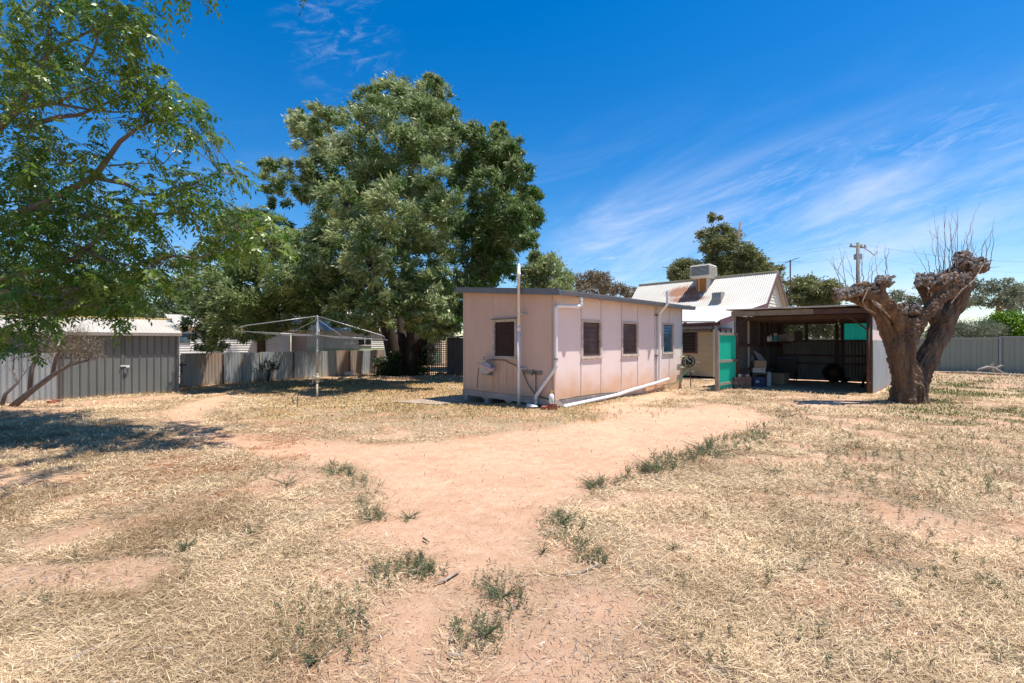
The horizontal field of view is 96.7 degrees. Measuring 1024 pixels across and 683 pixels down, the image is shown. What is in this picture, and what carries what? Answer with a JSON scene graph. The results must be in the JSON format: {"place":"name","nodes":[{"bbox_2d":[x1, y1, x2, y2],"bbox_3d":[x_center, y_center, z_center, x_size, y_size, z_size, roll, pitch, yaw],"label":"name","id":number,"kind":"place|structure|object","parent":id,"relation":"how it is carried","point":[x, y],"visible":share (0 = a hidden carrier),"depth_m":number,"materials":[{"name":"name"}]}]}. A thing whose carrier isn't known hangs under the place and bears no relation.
{"place":"outdoors","nodes":[
{"label":"outdoors","id":0,"kind":"place"},
{"bbox_2d":[165,314,293,372],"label":"neighbour house","id":1,"kind":"structure","parent":0,"point":[279,343],"depth_m":27.51,"materials":[{"name":"white metal"}]},
{"bbox_2d":[179,334,189,342],"bbox_3d":[-18.445,-0.175,25.655,0.500,0.500,0.040,0,0,-45],"label":"window","id":2,"kind":"structure","parent":1,"relation":"in","point":[182,339],"depth_m":25.63,"materials":[{"name":"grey glass"}]},
{"bbox_2d":[239,377,613,422],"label":"lawn grass","id":3,"kind":"structure","parent":0,"point":[394,390],"depth_m":12.73,"materials":[{"name":"beige plant"}]},
{"bbox_2d":[0,343,1023,682],"bbox_3d":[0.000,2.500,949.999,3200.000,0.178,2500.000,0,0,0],"label":"ground","id":4,"kind":"structure","parent":0,"point":[682,421],"depth_m":3.96,"materials":[{"name":"beige soil"}]},
{"bbox_2d":[0,352,59,403],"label":"corrugated fence","id":5,"kind":"object","parent":4,"relation":"on","point":[49,390],"visible":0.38,"depth_m":13.12,"materials":[{"name":"grey metal"}]},
{"bbox_2d":[46,400,57,403],"bbox_3d":[-13.019,1.711,12.886,0.116,0.076,0.233,0,0,0],"label":"brick","id":6,"kind":"object","parent":4,"relation":"on","point":[51,401],"visible":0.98,"depth_m":12.85,"materials":[{"name":"red brick"}]},
{"bbox_2d":[0,277,108,317],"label":"tree","id":7,"kind":"object","parent":4,"relation":"on","point":[4,310],"visible":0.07,"depth_m":29.24,"materials":[{"name":"green plant"}]},
{"bbox_2d":[0,315,118,406],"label":"bare shrub","id":8,"kind":"object","parent":4,"relation":"on","point":[29,392],"visible":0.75,"depth_m":11.71,"materials":[{"name":"brown plant"}]},
{"bbox_2d":[48,639,119,668],"bbox_3d":[-2.168,1.581,2.310,0.030,0.018,0.270,0,0,37],"label":"stick","id":9,"kind":"object","parent":4,"relation":"on","point":[77,654],"visible":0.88,"depth_m":2.29,"materials":[{"name":"brown wood"}]},
{"bbox_2d":[0,314,181,398],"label":"garage","id":10,"kind":"structure","parent":4,"relation":"on","point":[147,361],"depth_m":14.73,"materials":[{"name":"grey metal"}]},
{"bbox_2d":[60,335,121,398],"bbox_3d":[-13.043,0.747,14.152,1.420,1.990,0.028,0,0,-45],"label":"door","id":11,"kind":"structure","parent":10,"relation":"in","point":[81,380],"depth_m":14.18,"materials":[{"name":"grey metal"}]},
{"bbox_2d":[124,336,175,394],"bbox_3d":[-12.027,0.748,15.151,1.390,1.990,0.028,0,0,-45],"label":"door","id":12,"kind":"structure","parent":10,"relation":"in","point":[151,360],"depth_m":15.16,"materials":[{"name":"grey metal"}]},
{"bbox_2d":[75,270,206,328],"bbox_3d":[-31.808,-2.220,38.139,16.066,7.740,8.398,0,0,20],"label":"tree","id":13,"kind":"object","parent":4,"relation":"on","point":[158,311],"visible":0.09,"depth_m":35.15,"materials":[{"name":"green plant"}]},
{"bbox_2d":[0,0,324,367],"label":"cedar tree","id":14,"kind":"object","parent":4,"relation":"on","point":[20,177],"visible":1,"depth_m":7.42,"materials":[{"name":"green plant"}]},
{"bbox_2d":[134,643,191,650],"bbox_3d":[-1.808,1.584,2.357,0.261,0.014,0.020,0,0,-10],"label":"stick","id":15,"kind":"object","parent":4,"relation":"on","point":[147,648],"visible":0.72,"depth_m":2.35,"materials":[{"name":"beige wood"}]},
{"bbox_2d":[0,417,370,514],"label":"fallen leaves","id":16,"kind":"object","parent":4,"relation":"on","point":[152,462],"visible":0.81,"depth_m":5.98,"materials":[{"name":"brown plant"}]},
{"bbox_2d":[174,534,199,551],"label":"weed plant","id":17,"kind":"object","parent":4,"relation":"on","point":[188,545],"visible":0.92,"depth_m":3.51,"materials":[{"name":"green plant"}]},
{"bbox_2d":[230,522,268,534],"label":"weed plant","id":18,"kind":"object","parent":4,"relation":"on","point":[251,529],"visible":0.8,"depth_m":3.83,"materials":[{"name":"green plant"}]},
{"bbox_2d":[168,204,346,354],"bbox_3d":[-12.068,-2.095,21.130,6.433,7.805,16.345,0,0,-42],"label":"tree","id":19,"kind":"object","parent":4,"relation":"on","point":[230,304],"visible":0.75,"depth_m":16.44,"materials":[{"name":"green plant"}]},
{"bbox_2d":[251,358,280,382],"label":"sapling","id":20,"kind":"object","parent":4,"relation":"on","point":[272,369],"visible":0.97,"depth_m":19.32,"materials":[{"name":"green plant"}]},
{"bbox_2d":[180,349,386,385],"bbox_3d":[-9.795,1.118,21.897,0.064,1.362,10.515,0,0,36],"label":"corrugated fence","id":21,"kind":"object","parent":4,"relation":"on","point":[217,368],"visible":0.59,"depth_m":20.36,"materials":[{"name":"grey metal"}]},
{"bbox_2d":[262,470,306,487],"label":"weed plant","id":22,"kind":"object","parent":4,"relation":"on","point":[288,483],"visible":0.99,"depth_m":5.07,"materials":[{"name":"green plant"}]},
{"bbox_2d":[290,317,326,351],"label":"neighbour house","id":23,"kind":"structure","parent":4,"relation":"on","point":[301,343],"depth_m":30.61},
{"bbox_2d":[239,315,384,397],"bbox_3d":[-5.899,0.532,13.774,2.973,2.640,2.973,0,0,21],"label":"clothesline","id":24,"kind":"object","parent":4,"relation":"on","point":[316,376],"visible":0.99,"depth_m":13.74,"materials":[{"name":"silver metal"}]},
{"bbox_2d":[291,641,338,669],"bbox_3d":[-0.963,1.573,2.268,0.274,0.062,0.190,0,0,37],"label":"weed plant","id":25,"kind":"object","parent":4,"relation":"on","point":[310,661],"visible":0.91,"depth_m":2.27,"materials":[{"name":"green plant"}]},
{"bbox_2d":[311,460,366,476],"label":"weed plant","id":26,"kind":"object","parent":4,"relation":"on","point":[330,470],"visible":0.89,"depth_m":5.57,"materials":[{"name":"green plant"}]},
{"bbox_2d":[344,371,353,375],"bbox_3d":[-8.462,1.661,23.640,0.020,0.200,0.545,0,0,36],"label":"board","id":27,"kind":"object","parent":4,"relation":"on","point":[349,373],"visible":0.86,"depth_m":23.65,"materials":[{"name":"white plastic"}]},
{"bbox_2d":[352,608,369,625],"bbox_3d":[-0.866,1.585,2.615,0.198,0.020,0.023,0,0,43],"label":"stick","id":28,"kind":"object","parent":4,"relation":"on","point":[357,614],"visible":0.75,"depth_m":2.60,"materials":[{"name":"brown wood"}]},
{"bbox_2d":[255,69,470,375],"bbox_3d":[-6.735,-6.843,24.908,12.772,17.703,22.368,0,0,-30],"label":"tree","id":29,"kind":"object","parent":4,"relation":"on","point":[374,189],"visible":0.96,"depth_m":17.69,"materials":[{"name":"green plant"}]},
{"bbox_2d":[350,508,388,522],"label":"weed plant","id":30,"kind":"object","parent":4,"relation":"on","point":[368,516],"visible":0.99,"depth_m":4.09,"materials":[{"name":"green plant"}]},
{"bbox_2d":[319,312,440,362],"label":"neighbour house","id":31,"kind":"structure","parent":4,"relation":"on","point":[338,344],"depth_m":32.45,"materials":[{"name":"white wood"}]},
{"bbox_2d":[357,338,371,345],"bbox_3d":[-10.730,0.019,33.160,1.103,0.571,0.048,0,0,-45],"label":"window","id":32,"kind":"structure","parent":31,"relation":"in","point":[368,342],"depth_m":33.12,"materials":[{"name":"white plastic"}]},
{"bbox_2d":[372,341,436,376],"bbox_3d":[-5.523,0.982,23.625,3.452,2.296,2.116,0,0,-39],"label":"ivy bush","id":33,"kind":"object","parent":4,"relation":"on","point":[389,367],"visible":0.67,"depth_m":23.08,"materials":[{"name":"green plant"}]},
{"bbox_2d":[399,511,420,518],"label":"weed plant","id":34,"kind":"object","parent":4,"relation":"on","point":[414,514],"visible":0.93,"depth_m":4.13,"materials":[{"name":"green plant"}]},
{"bbox_2d":[388,554,442,581],"bbox_3d":[-0.650,1.561,3.115,0.404,0.082,0.388,0,0,0],"label":"weed plant","id":35,"kind":"object","parent":4,"relation":"on","point":[409,572],"visible":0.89,"depth_m":3.11,"materials":[{"name":"green plant"}]},
{"bbox_2d":[396,308,462,359],"bbox_3d":[-7.033,-1.181,35.518,7.628,5.691,6.990,0,0,-23],"label":"tree","id":36,"kind":"object","parent":4,"relation":"on","point":[454,333],"visible":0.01,"depth_m":34.67,"materials":[{"name":"green plant"}]},
{"bbox_2d":[396,395,464,404],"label":"concrete slab","id":37,"kind":"structure","parent":4,"relation":"on","point":[447,400],"depth_m":13.24,"materials":[{"name":"beige concrete"}]},
{"bbox_2d":[427,339,446,375],"bbox_3d":[-3.829,0.825,23.306,1.020,1.870,0.050,0,0,0],"label":"lattice screen","id":38,"kind":"object","parent":4,"relation":"on","point":[437,354],"visible":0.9,"depth_m":23.30,"materials":[{"name":"grey wood"}]},
{"bbox_2d":[433,570,459,583],"bbox_3d":[-0.430,1.587,3.061,0.037,0.016,0.230,0,0,41],"label":"stick","id":39,"kind":"object","parent":4,"relation":"on","point":[451,575],"visible":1,"depth_m":3.05,"materials":[{"name":"beige wood"}]},
{"bbox_2d":[449,626,456,642],"bbox_3d":[-0.320,1.589,2.482,0.026,0.014,0.144,0,0,8],"label":"stick","id":40,"kind":"object","parent":4,"relation":"on","point":[451,638],"visible":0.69,"depth_m":2.45,"materials":[{"name":"wood"}]},
{"bbox_2d":[445,336,462,375],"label":"iron shed","id":41,"kind":"structure","parent":4,"relation":"on","point":[454,355],"depth_m":23.32,"materials":[{"name":"grey metal"}]},
{"bbox_2d":[448,652,463,656],"bbox_3d":[-0.282,1.583,2.304,0.079,0.017,0.021,0,0,0],"label":"stick","id":42,"kind":"object","parent":4,"relation":"on","point":[453,654],"visible":1,"depth_m":2.30,"materials":[{"name":"beige wood"}]},
{"bbox_2d":[464,610,515,645],"bbox_3d":[-0.128,1.563,2.486,0.228,0.096,0.294,0,0,-41],"label":"weed plant","id":43,"kind":"object","parent":4,"relation":"on","point":[486,632],"visible":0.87,"depth_m":2.48,"materials":[{"name":"green plant"}]},
{"bbox_2d":[442,118,548,333],"bbox_3d":[-1.121,-5.708,24.805,6.662,14.990,13.116,0,0,0],"label":"tree","id":44,"kind":"object","parent":4,"relation":"on","point":[492,229],"visible":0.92,"depth_m":20.77,"materials":[{"name":"green plant"}]},
{"bbox_2d":[460,569,536,599],"bbox_3d":[-0.062,1.559,2.899,0.515,0.104,0.379,0,0,0],"label":"weed plant","id":45,"kind":"object","parent":4,"relation":"on","point":[495,589],"visible":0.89,"depth_m":2.88,"materials":[{"name":"green plant"}]},
{"bbox_2d":[0,370,1023,682],"bbox_3d":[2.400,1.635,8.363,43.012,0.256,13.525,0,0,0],"label":"dry grass","id":46,"kind":"structure","parent":4,"relation":"on","point":[130,642],"depth_m":3.26,"materials":[{"name":"plant"}]},
{"bbox_2d":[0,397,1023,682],"bbox_3d":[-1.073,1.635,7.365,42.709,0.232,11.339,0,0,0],"label":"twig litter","id":47,"kind":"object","parent":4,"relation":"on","point":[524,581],"visible":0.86,"depth_m":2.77,"materials":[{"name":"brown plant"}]},
{"bbox_2d":[20,382,1023,669],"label":"weeds","id":48,"kind":"object","parent":4,"relation":"on","point":[422,562],"visible":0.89,"depth_m":3.47,"materials":[{"name":"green plant"}]},
{"bbox_2d":[526,403,538,406],"bbox_3d":[0.493,1.552,11.072,0.323,0.106,0.322,0,0,0],"label":"tubing coil","id":49,"kind":"object","parent":4,"relation":"on","point":[530,405],"visible":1,"depth_m":10.95,"materials":[{"name":"white plastic"}]},
{"bbox_2d":[534,542,550,555],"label":"weed plant","id":50,"kind":"object","parent":4,"relation":"on","point":[542,552],"visible":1,"depth_m":3.42,"materials":[{"name":"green plant"}]},
{"bbox_2d":[515,249,576,290],"bbox_3d":[2.468,-2.224,29.629,4.512,7.718,3.575,0,0,-43],"label":"tree","id":51,"kind":"object","parent":4,"relation":"on","point":[540,269],"visible":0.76,"depth_m":28.93,"materials":[{"name":"green plant"}]},
{"bbox_2d":[536,507,587,524],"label":"weed plant","id":52,"kind":"object","parent":4,"relation":"on","point":[568,516],"visible":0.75,"depth_m":4.06,"materials":[{"name":"green plant"}]},
{"bbox_2d":[456,263,695,407],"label":"outbuilding","id":53,"kind":"structure","parent":4,"relation":"on","point":[563,344],"depth_m":12.36,"materials":[{"name":"pink paint"}]},
{"bbox_2d":[475,356,494,386],"bbox_3d":[-0.716,0.860,12.464,0.453,0.896,1.005,0,0,-39],"label":"hose reel","id":54,"kind":"object","parent":53,"relation":"attached to","point":[486,367],"visible":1,"depth_m":12.40,"materials":[{"name":"grey plastic"}]},
{"bbox_2d":[491,319,516,358],"bbox_3d":[-0.196,-0.061,12.265,0.115,1.068,0.999,0,0,-45],"label":"window","id":55,"kind":"structure","parent":53,"relation":"in","point":[504,331],"depth_m":12.28,"materials":[{"name":"brown glass"}]},
{"bbox_2d":[505,360,613,399],"bbox_3d":[1.580,0.979,12.077,4.359,0.983,2.018,0,0,-9],"label":"garden hose","id":56,"kind":"object","parent":53,"relation":"attached to","point":[559,399],"visible":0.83,"depth_m":11.66,"materials":[{"name":"rubber"}]},
{"bbox_2d":[581,319,602,359],"bbox_3d":[2.099,-0.050,12.068,0.974,1.039,0.115,0,0,-45],"label":"window","id":57,"kind":"structure","parent":53,"relation":"in","point":[591,330],"depth_m":12.10,"materials":[{"name":"brown glass"}]},
{"bbox_2d":[621,321,639,356],"bbox_3d":[3.462,-0.068,13.408,0.986,1.037,0.115,0,0,-45],"label":"window","id":58,"kind":"structure","parent":53,"relation":"in","point":[629,330],"depth_m":13.44,"materials":[{"name":"brown glass"}]},
{"bbox_2d":[662,323,674,354],"bbox_3d":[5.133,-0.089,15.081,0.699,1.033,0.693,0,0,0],"label":"window","id":59,"kind":"structure","parent":53,"relation":"in","point":[667,328],"depth_m":15.11,"materials":[{"name":"blue glass"}]},
{"bbox_2d":[665,355,699,388],"bbox_3d":[5.506,0.986,15.248,1.887,1.032,0.529,0,0,-35],"label":"hose reel","id":60,"kind":"object","parent":53,"relation":"attached to","point":[688,361],"visible":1,"depth_m":15.58,"materials":[{"name":"green plastic"}]},
{"bbox_2d":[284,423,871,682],"bbox_3d":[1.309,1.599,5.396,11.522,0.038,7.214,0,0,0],"label":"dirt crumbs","id":61,"kind":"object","parent":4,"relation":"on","point":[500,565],"visible":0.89,"depth_m":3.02,"materials":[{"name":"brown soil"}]},
{"bbox_2d":[562,563,598,573],"bbox_3d":[0.488,1.590,3.164,0.310,0.015,0.042,0,0,-26],"label":"stick","id":62,"kind":"object","parent":4,"relation":"on","point":[593,566],"visible":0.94,"depth_m":3.15,"materials":[{"name":"beige wood"}]},
{"bbox_2d":[576,472,620,488],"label":"weed plant","id":63,"kind":"object","parent":4,"relation":"on","point":[596,482],"visible":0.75,"depth_m":5.01,"materials":[{"name":"green plant"}]},
{"bbox_2d":[571,269,636,297],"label":"tree","id":64,"kind":"object","parent":4,"relation":"on","point":[594,282],"visible":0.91,"depth_m":32.78,"materials":[{"name":"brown plant"}]},
{"bbox_2d":[627,452,685,470],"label":"weed plant","id":65,"kind":"object","parent":4,"relation":"on","point":[660,467],"visible":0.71,"depth_m":5.66,"materials":[{"name":"green plant"}]},
{"bbox_2d":[663,540,679,549],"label":"weed plant","id":66,"kind":"object","parent":4,"relation":"on","point":[673,546],"visible":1,"depth_m":3.51,"materials":[{"name":"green plant"}]},
{"bbox_2d":[664,256,702,322],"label":"gum tree","id":67,"kind":"object","parent":4,"relation":"on","point":[677,270],"visible":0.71,"depth_m":43.25,"materials":[{"name":"green plant"}]},
{"bbox_2d":[682,377,713,380],"bbox_3d":[6.809,1.631,20.687,0.880,0.075,4.600,0,0,-45],"label":"concrete step","id":68,"kind":"object","parent":4,"relation":"on","point":[705,379],"visible":0.07,"depth_m":19.58,"materials":[{"name":"beige concrete"}]},
{"bbox_2d":[656,436,762,458],"bbox_3d":[2.864,1.519,6.416,1.293,0.173,1.214,0,0,37],"label":"weed plant","id":69,"kind":"object","parent":4,"relation":"on","point":[718,452],"visible":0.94,"depth_m":6.36,"materials":[{"name":"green plant"}]},
{"bbox_2d":[632,270,788,378],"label":"house","id":70,"kind":"structure","parent":4,"relation":"on","point":[755,290],"depth_m":24.65,"materials":[{"name":"white metal"}]},
{"bbox_2d":[682,330,697,352],"bbox_3d":[7.853,0.018,20.215,0.055,1.014,0.766,0,0,-45],"label":"window","id":71,"kind":"structure","parent":70,"relation":"in","point":[689,340],"depth_m":20.18,"materials":[{"name":"black glass"}]},
{"bbox_2d":[689,264,716,290],"bbox_3d":[11.436,-3.603,27.196,1.180,1.854,1.180,0,0,-45],"label":"evaporative cooler","id":72,"kind":"object","parent":70,"relation":"on","point":[703,275],"visible":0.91,"depth_m":26.88,"materials":[{"name":"white metal"}]},
{"bbox_2d":[712,292,724,303],"bbox_3d":[11.703,-2.438,25.740,0.760,0.720,0.500,0,0,-45],"label":"vent cowl","id":73,"kind":"object","parent":70,"relation":"on","point":[717,297],"visible":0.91,"depth_m":25.46,"materials":[{"name":"metal"}]},
{"bbox_2d":[720,327,731,332],"bbox_3d":[9.481,-0.459,20.153,1.309,0.302,0.050,0,0,-45],"label":"window","id":74,"kind":"structure","parent":70,"relation":"in","point":[723,330],"depth_m":20.12,"materials":[{"name":"grey glass"}]},
{"bbox_2d":[785,257,799,306],"bbox_3d":[16.130,-2.913,26.270,1.327,3.871,0.904,0,0,-32],"label":"tv antenna","id":75,"kind":"object","parent":70,"relation":"attached to","point":[790,279],"visible":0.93,"depth_m":26.27,"materials":[{"name":"metal"}]},
{"bbox_2d":[715,331,737,391],"bbox_3d":[7.208,0.688,15.278,0.139,2.050,1.775,0,0,45],"label":"green screen","id":76,"kind":"object","parent":4,"relation":"on","point":[725,359],"visible":0.89,"depth_m":15.20,"materials":[{"name":"green fabric"}]},
{"bbox_2d":[693,211,788,290],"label":"gum tree","id":77,"kind":"object","parent":4,"relation":"on","point":[743,258],"visible":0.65,"depth_m":43.52,"materials":[{"name":"green plant"}]},
{"bbox_2d":[726,431,780,442],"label":"weed plant","id":78,"kind":"object","parent":4,"relation":"on","point":[740,436],"visible":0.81,"depth_m":7.42,"materials":[{"name":"green plant"}]},
{"bbox_2d":[750,376,764,385],"bbox_3d":[8.932,1.444,16.550,0.400,0.340,0.327,0,0,15],"label":"storage tub","id":79,"kind":"object","parent":4,"relation":"on","point":[759,380],"visible":0.91,"depth_m":16.40,"materials":[{"name":"plastic"}]},
{"bbox_2d":[751,362,767,386],"bbox_3d":[8.982,1.174,16.544,0.500,0.880,0.445,0,0,15],"label":"chair","id":80,"kind":"object","parent":4,"relation":"on","point":[763,374],"visible":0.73,"depth_m":16.36,"materials":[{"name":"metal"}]},
{"bbox_2d":[751,367,765,372],"bbox_3d":[8.957,1.040,16.569,0.420,0.170,0.300,0,0,15],"label":"white box","id":81,"kind":"object","parent":80,"relation":"on","point":[758,370],"visible":0.9,"depth_m":16.43,"materials":[{"name":"paper"}]},
{"bbox_2d":[752,360,765,367],"bbox_3d":[9.016,0.820,16.595,0.400,0.260,0.300,0,0,15],"label":"cardboard box","id":82,"kind":"object","parent":81,"relation":"on","point":[758,363],"visible":1,"depth_m":16.46,"materials":[{"name":"beige cardboard"}]},
{"bbox_2d":[764,372,770,385],"bbox_3d":[9.297,1.365,16.562,0.160,0.500,0.300,0,0,15],"label":"white box","id":83,"kind":"object","parent":4,"relation":"on","point":[769,379],"visible":0.76,"depth_m":16.42,"materials":[{"name":"grey plastic"}]},
{"bbox_2d":[755,465,789,474],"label":"weed plant","id":84,"kind":"object","parent":4,"relation":"on","point":[773,470],"visible":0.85,"depth_m":5.43,"materials":[{"name":"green plant"}]},
{"bbox_2d":[772,372,788,384],"bbox_3d":[10.183,1.405,17.277,0.420,0.420,0.450,0,0,-37],"label":"cardboard box","id":85,"kind":"object","parent":4,"relation":"on","point":[781,378],"visible":0.97,"depth_m":17.13,"materials":[{"name":"grey cardboard"}]},
{"bbox_2d":[775,357,797,380],"bbox_3d":[11.427,1.132,18.978,0.850,0.970,0.500,0,0,35],"label":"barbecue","id":86,"kind":"object","parent":4,"relation":"on","point":[786,364],"visible":0.81,"depth_m":18.80,"materials":[{"name":"black metal"}]},
{"bbox_2d":[726,304,890,393],"bbox_3d":[11.107,0.291,16.589,6.209,2.847,4.105,0,0,-45],"label":"carport","id":87,"kind":"object","parent":4,"relation":"on","point":[856,350],"visible":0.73,"depth_m":17.29,"materials":[{"name":"metal"}]},
{"bbox_2d":[795,331,801,340],"bbox_3d":[11.850,-0.214,18.821,0.260,0.420,0.200,0,0,35],"label":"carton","id":88,"kind":"object","parent":87,"relation":"on","point":[798,335],"visible":0.98,"depth_m":18.74,"materials":[{"name":"black cardboard"}]},
{"bbox_2d":[784,306,840,338],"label":"tree","id":89,"kind":"object","parent":4,"relation":"on","point":[822,330],"visible":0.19,"depth_m":33.04,"materials":[{"name":"green plant"}]},
{"bbox_2d":[783,271,848,336],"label":"gum tree","id":90,"kind":"object","parent":4,"relation":"on","point":[807,290],"visible":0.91,"depth_m":40.42,"materials":[{"name":"green plant"}]},
{"bbox_2d":[822,364,843,381],"bbox_3d":[12.859,1.254,18.218,0.735,0.728,0.260,0,0,21],"label":"tyre","id":91,"kind":"object","parent":4,"relation":"on","point":[832,372],"visible":1,"depth_m":18.18,"materials":[{"name":"rubber"}]},
{"bbox_2d":[860,369,865,387],"bbox_3d":[11.828,1.138,15.247,0.080,1.010,1.694,0,0,31],"label":"plank","id":92,"kind":"object","parent":4,"relation":"on","point":[863,381],"visible":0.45,"depth_m":15.47,"materials":[{"name":"wood"}]},
{"bbox_2d":[787,336,1023,373],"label":"sheet fence","id":93,"kind":"object","parent":4,"relation":"on","point":[971,354],"visible":0.27,"depth_m":23.93,"materials":[{"name":"grey metal"}]},
{"bbox_2d":[828,204,1000,404],"bbox_3d":[10.671,-1.009,11.851,5.265,5.514,1.358,0,0,0],"label":"pruned tree","id":94,"kind":"object","parent":4,"relation":"on","point":[901,327],"visible":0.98,"depth_m":11.69,"materials":[{"name":"brown plant"}]},
{"bbox_2d":[888,269,987,310],"bbox_3d":[37.218,-2.327,39.993,12.000,7.952,6.266,0,0,-27],"label":"gum tree","id":95,"kind":"object","parent":4,"relation":"on","point":[972,300],"visible":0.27,"depth_m":38.16,"materials":[{"name":"green plant"}]},
{"bbox_2d":[920,316,1011,337],"bbox_3d":[28.998,-0.094,29.308,8.870,3.451,4.580,0,0,-41],"label":"shrub","id":96,"kind":"object","parent":4,"relation":"on","point":[986,329],"visible":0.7,"depth_m":27.18,"materials":[{"name":"green plant"}]},
{"bbox_2d":[939,372,1023,375],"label":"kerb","id":97,"kind":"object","parent":4,"relation":"on","point":[988,373],"visible":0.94,"depth_m":22.01,"materials":[{"name":"grey concrete"}]},
{"bbox_2d":[958,567,1013,589],"bbox_3d":[3.099,1.565,2.975,0.226,0.066,0.228,0,0,-21],"label":"weed plant","id":98,"kind":"object","parent":4,"relation":"on","point":[982,577],"visible":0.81,"depth_m":2.99,"materials":[{"name":"green plant"}]},
{"bbox_2d":[976,362,1006,373],"bbox_3d":[23.471,1.338,22.292,1.455,0.688,0.220,0,0,0],"label":"log","id":99,"kind":"object","parent":4,"relation":"on","point":[992,368],"visible":0.88,"depth_m":22.24,"materials":[{"name":"grey wood"}]},
{"bbox_2d":[972,276,1023,320],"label":"gum tree","id":100,"kind":"object","parent":4,"relation":"on","point":[1011,296],"visible":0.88,"depth_m":36.72,"materials":[{"name":"green plant"}]},
{"bbox_2d":[984,306,1023,335],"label":"shrub","id":101,"kind":"object","parent":4,"relation":"on","point":[1014,321],"visible":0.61,"depth_m":27.85,"materials":[{"name":"green plant"}]},
{"bbox_3d":[0.959,1.581,10.717,0.239,0.076,0.131,0,0,0],"label":"brick","id":102,"kind":"object","parent":4,"relation":"on","visible":0},
{"bbox_2d":[547,403,556,406],"bbox_3d":[0.939,1.504,10.727,0.232,0.076,0.114,0,0,0],"label":"brick","id":103,"kind":"object","parent":102,"relation":"on","point":[552,405],"visible":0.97,"depth_m":10.67,"materials":[{"name":"red brick"}]},
{"bbox_2d":[549,391,553,403],"bbox_3d":[0.929,1.312,10.717,0.123,0.307,0.122,0,0,0],"label":"pump bottle","id":104,"kind":"object","parent":103,"relation":"on","point":[551,398],"visible":1,"depth_m":10.68,"materials":[{"name":"white plastic"}]},
{"bbox_2d":[0,0,1023,341],"label":"sky","id":105,"kind":"structure","parent":0,"point":[806,125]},
{"bbox_2d":[1,371,1023,461],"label":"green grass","id":106,"kind":"structure","parent":0,"point":[952,402],"depth_m":10.98,"materials":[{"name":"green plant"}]},
{"bbox_2d":[778,335,786,340],"bbox_3d":[11.387,-0.144,19.141,0.309,0.282,0.206,0,0,35],"label":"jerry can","id":107,"kind":"object","parent":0,"point":[782,337],"visible":0.8,"depth_m":19.06,"materials":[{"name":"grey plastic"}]},
{"bbox_2d":[788,333,793,340],"bbox_3d":[11.627,-0.183,18.975,0.200,0.360,0.200,0,0,35],"label":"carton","id":108,"kind":"object","parent":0,"point":[790,336],"visible":0.84,"depth_m":18.89,"materials":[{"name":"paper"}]}
]}

